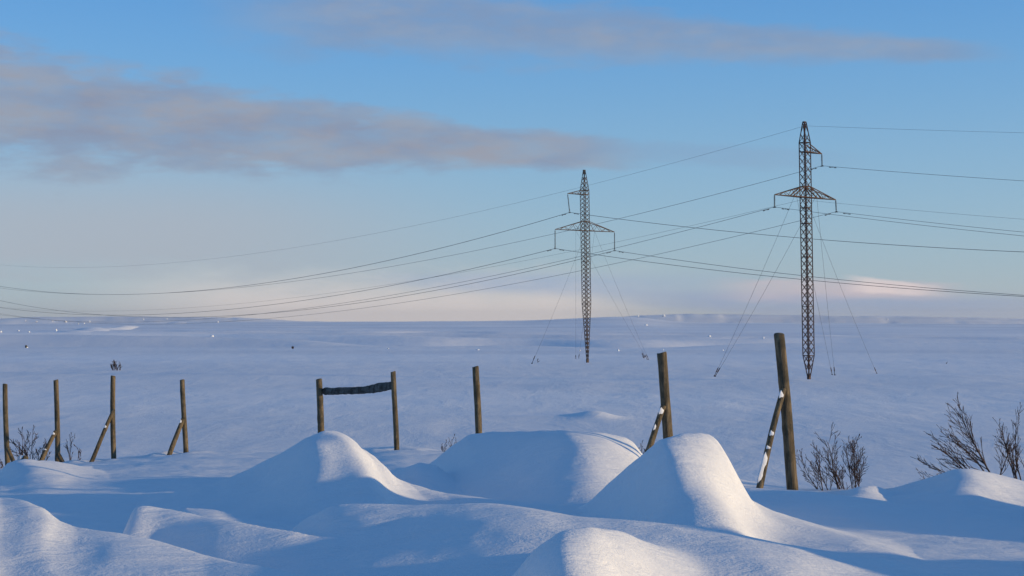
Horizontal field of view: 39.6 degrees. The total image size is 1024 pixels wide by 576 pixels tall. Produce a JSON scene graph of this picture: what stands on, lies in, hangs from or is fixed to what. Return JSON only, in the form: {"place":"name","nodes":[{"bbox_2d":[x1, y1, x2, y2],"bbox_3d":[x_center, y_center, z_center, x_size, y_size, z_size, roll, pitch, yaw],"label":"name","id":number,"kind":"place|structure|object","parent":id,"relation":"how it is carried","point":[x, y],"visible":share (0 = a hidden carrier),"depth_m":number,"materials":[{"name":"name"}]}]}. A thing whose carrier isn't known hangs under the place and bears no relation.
{"place":"outdoors","nodes":[
{"label":"outdoors","id":0,"kind":"place"},
{"bbox_2d":[0,314,1023,575],"bbox_3d":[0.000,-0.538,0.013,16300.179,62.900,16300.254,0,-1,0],"label":"snow ground","id":1,"kind":"structure","parent":0,"point":[552,468],"depth_m":61.64,"materials":[{"name":"white snow"}]},
{"bbox_2d":[3,384,14,465],"bbox_3d":[-10.542,3.169,30.003,0.583,2.292,0.174,-1,-2,40],"label":"fence post","id":2,"kind":"object","parent":1,"relation":"on","point":[9,456],"visible":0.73,"depth_m":30.10,"materials":[{"name":"brown wood"}]},
{"bbox_2d":[17,455,28,459],"bbox_3d":[-10.416,3.753,30.119,0.354,0.428,0.110,0,-1,0],"label":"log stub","id":3,"kind":"object","parent":1,"relation":"on","point":[20,457],"visible":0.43,"depth_m":30.09,"materials":[{"name":"brown wood"}]},
{"bbox_2d":[9,425,50,460],"bbox_3d":[-10.786,3.574,31.718,0.974,1.026,0.387,0,-1,-13],"label":"bare bush","id":4,"kind":"object","parent":1,"relation":"on","point":[22,451],"visible":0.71,"depth_m":31.69,"materials":[{"name":"brown plant"}]},
{"bbox_2d":[39,379,64,461],"bbox_3d":[-10.050,3.179,30.874,0.718,2.364,0.576,1,-2,-42],"label":"fence post","id":5,"kind":"object","parent":1,"relation":"on","point":[56,436],"visible":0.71,"depth_m":31.18,"materials":[{"name":"brown wood"}]},
{"bbox_2d":[63,432,80,460],"bbox_3d":[-9.803,3.629,31.718,0.351,0.843,0.287,1,-2,-44],"label":"bare bush","id":6,"kind":"object","parent":1,"relation":"on","point":[70,457],"visible":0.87,"depth_m":31.69,"materials":[{"name":"brown plant"}]},
{"bbox_2d":[56,325,139,332],"bbox_3d":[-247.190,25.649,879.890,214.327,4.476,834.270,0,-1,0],"label":"snow bank","id":7,"kind":"structure","parent":1,"relation":"on","point":[93,329],"depth_m":654.34,"materials":[{"name":"white snow"}]},
{"bbox_2d":[89,375,115,461],"bbox_3d":[-8.936,3.082,31.000,0.181,2.335,0.760,-1,-2,41],"label":"fence post","id":8,"kind":"object","parent":1,"relation":"on","point":[111,420],"visible":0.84,"depth_m":31.19,"materials":[{"name":"brown wood"}]},
{"bbox_2d":[110,360,120,369],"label":"distant shrub","id":9,"kind":"object","parent":1,"relation":"on","point":[114,365],"visible":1,"depth_m":185.31,"materials":[{"name":"brown plant"}]},
{"bbox_2d":[167,379,188,454],"bbox_3d":[-7.343,3.044,31.013,0.221,2.088,0.704,-1,-2,34],"label":"fence post","id":10,"kind":"object","parent":1,"relation":"on","point":[182,425],"visible":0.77,"depth_m":31.18,"materials":[{"name":"brown wood"}]},
{"bbox_2d":[167,321,197,323],"bbox_3d":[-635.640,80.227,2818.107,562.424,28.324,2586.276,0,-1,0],"label":"snow bank","id":11,"kind":"structure","parent":1,"relation":"on","point":[179,322],"depth_m":1787.12,"materials":[{"name":"white snow"}]},
{"bbox_2d":[316,371,398,449],"bbox_3d":[-3.047,2.705,27.947,0.188,2.220,2.775,1,-2,-41],"label":"plank frame","id":12,"kind":"object","parent":1,"relation":"on","point":[372,388],"visible":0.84,"depth_m":27.77,"materials":[{"name":"brown wood"}]},
{"bbox_2d":[441,435,455,451],"bbox_3d":[-1.155,2.950,26.417,0.380,0.478,0.153,0,-1,19],"label":"bare bush","id":13,"kind":"object","parent":1,"relation":"on","point":[446,444],"visible":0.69,"depth_m":26.46,"materials":[{"name":"brown plant"}]},
{"bbox_2d":[472,366,481,433],"bbox_3d":[-0.575,2.307,23.946,0.187,1.993,0.132,1,-1,-21],"label":"fence post","id":14,"kind":"object","parent":1,"relation":"on","point":[477,405],"visible":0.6,"depth_m":23.91,"materials":[{"name":"brown wood"}]},
{"bbox_2d":[531,170,648,363],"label":"lattice pylon","id":15,"kind":"object","parent":1,"relation":"on","point":[586,277],"visible":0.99,"depth_m":207.05,"materials":[{"name":"metal"}]},
{"bbox_2d":[0,212,1018,294],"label":"power cable","id":16,"kind":"object","parent":15,"relation":"hanging from","point":[578,214],"visible":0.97,"depth_m":204.14,"materials":[{"name":"metal"}]},
{"bbox_2d":[4,250,1015,316],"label":"power cable","id":17,"kind":"object","parent":15,"relation":"hanging from","point":[575,260],"visible":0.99,"depth_m":211.19,"materials":[{"name":"metal"}]},
{"bbox_2d":[0,248,1023,314],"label":"power cable","id":18,"kind":"object","parent":15,"relation":"hanging from","point":[573,251],"visible":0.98,"depth_m":202.21,"materials":[{"name":"metal"}]},
{"bbox_2d":[645,352,672,451],"bbox_3d":[1.800,1.847,18.009,0.682,2.080,0.214,1,-2,-40],"label":"fence post","id":19,"kind":"object","parent":1,"relation":"on","point":[664,415],"visible":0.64,"depth_m":18.11,"materials":[{"name":"brown wood"}]},
{"bbox_2d":[756,333,797,489],"bbox_3d":[2.814,1.613,15.425,0.774,2.253,0.233,1,-2,-34],"label":"fence post","id":20,"kind":"object","parent":1,"relation":"on","point":[783,405],"visible":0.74,"depth_m":15.53,"materials":[{"name":"brown wood"}]},
{"bbox_2d":[714,121,876,378],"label":"lattice pylon","id":21,"kind":"object","parent":1,"relation":"on","point":[806,188],"visible":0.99,"depth_m":155.11,"materials":[{"name":"metal"}]},
{"bbox_2d":[3,200,1014,310],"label":"power cable","id":22,"kind":"object","parent":21,"relation":"hanging from","point":[595,246],"visible":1,"depth_m":175.10,"materials":[{"name":"metal"}]},
{"bbox_2d":[3,166,1020,294],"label":"power cable","id":23,"kind":"object","parent":21,"relation":"hanging from","point":[572,229],"visible":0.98,"depth_m":182.44,"materials":[{"name":"metal"}]},
{"bbox_2d":[5,212,1018,323],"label":"power cable","id":24,"kind":"object","parent":21,"relation":"hanging from","point":[610,264],"visible":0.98,"depth_m":180.77,"materials":[{"name":"metal"}]},
{"bbox_2d":[8,126,1016,267],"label":"power cable","id":25,"kind":"object","parent":21,"relation":"hanging from","point":[543,196],"visible":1,"depth_m":183.52,"materials":[{"name":"metal"}]},
{"bbox_2d":[6,207,1020,321],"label":"power cable","id":26,"kind":"object","parent":21,"relation":"hanging from","point":[597,252],"visible":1,"depth_m":167.64,"materials":[{"name":"metal"}]},
{"bbox_2d":[796,422,850,490],"bbox_3d":[3.665,2.070,16.939,0.718,0.978,0.446,0,-1,19],"label":"bare bush","id":27,"kind":"object","parent":1,"relation":"on","point":[834,477],"visible":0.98,"depth_m":16.91,"materials":[{"name":"brown plant"}]},
{"bbox_2d":[841,434,868,488],"bbox_3d":[4.140,2.157,17.166,0.340,0.824,0.438,0,-1,0],"label":"bare bush","id":28,"kind":"object","parent":1,"relation":"on","point":[853,468],"visible":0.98,"depth_m":17.17,"materials":[{"name":"brown plant"}]},
{"bbox_2d":[910,392,1017,479],"bbox_3d":[5.526,1.906,17.539,1.514,1.248,0.482,0,-1,0],"label":"bare bush","id":29,"kind":"object","parent":1,"relation":"on","point":[972,457],"visible":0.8,"depth_m":17.52,"materials":[{"name":"brown plant"}]},
{"bbox_2d":[993,402,1023,479],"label":"bare bush","id":30,"kind":"object","parent":1,"relation":"on","point":[1017,453],"visible":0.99,"depth_m":17.73,"materials":[{"name":"brown plant"}]},
{"bbox_2d":[0,0,1023,321],"label":"sky","id":31,"kind":"structure","parent":0,"point":[140,133],"materials":[{"name":"blue"}]}
]}

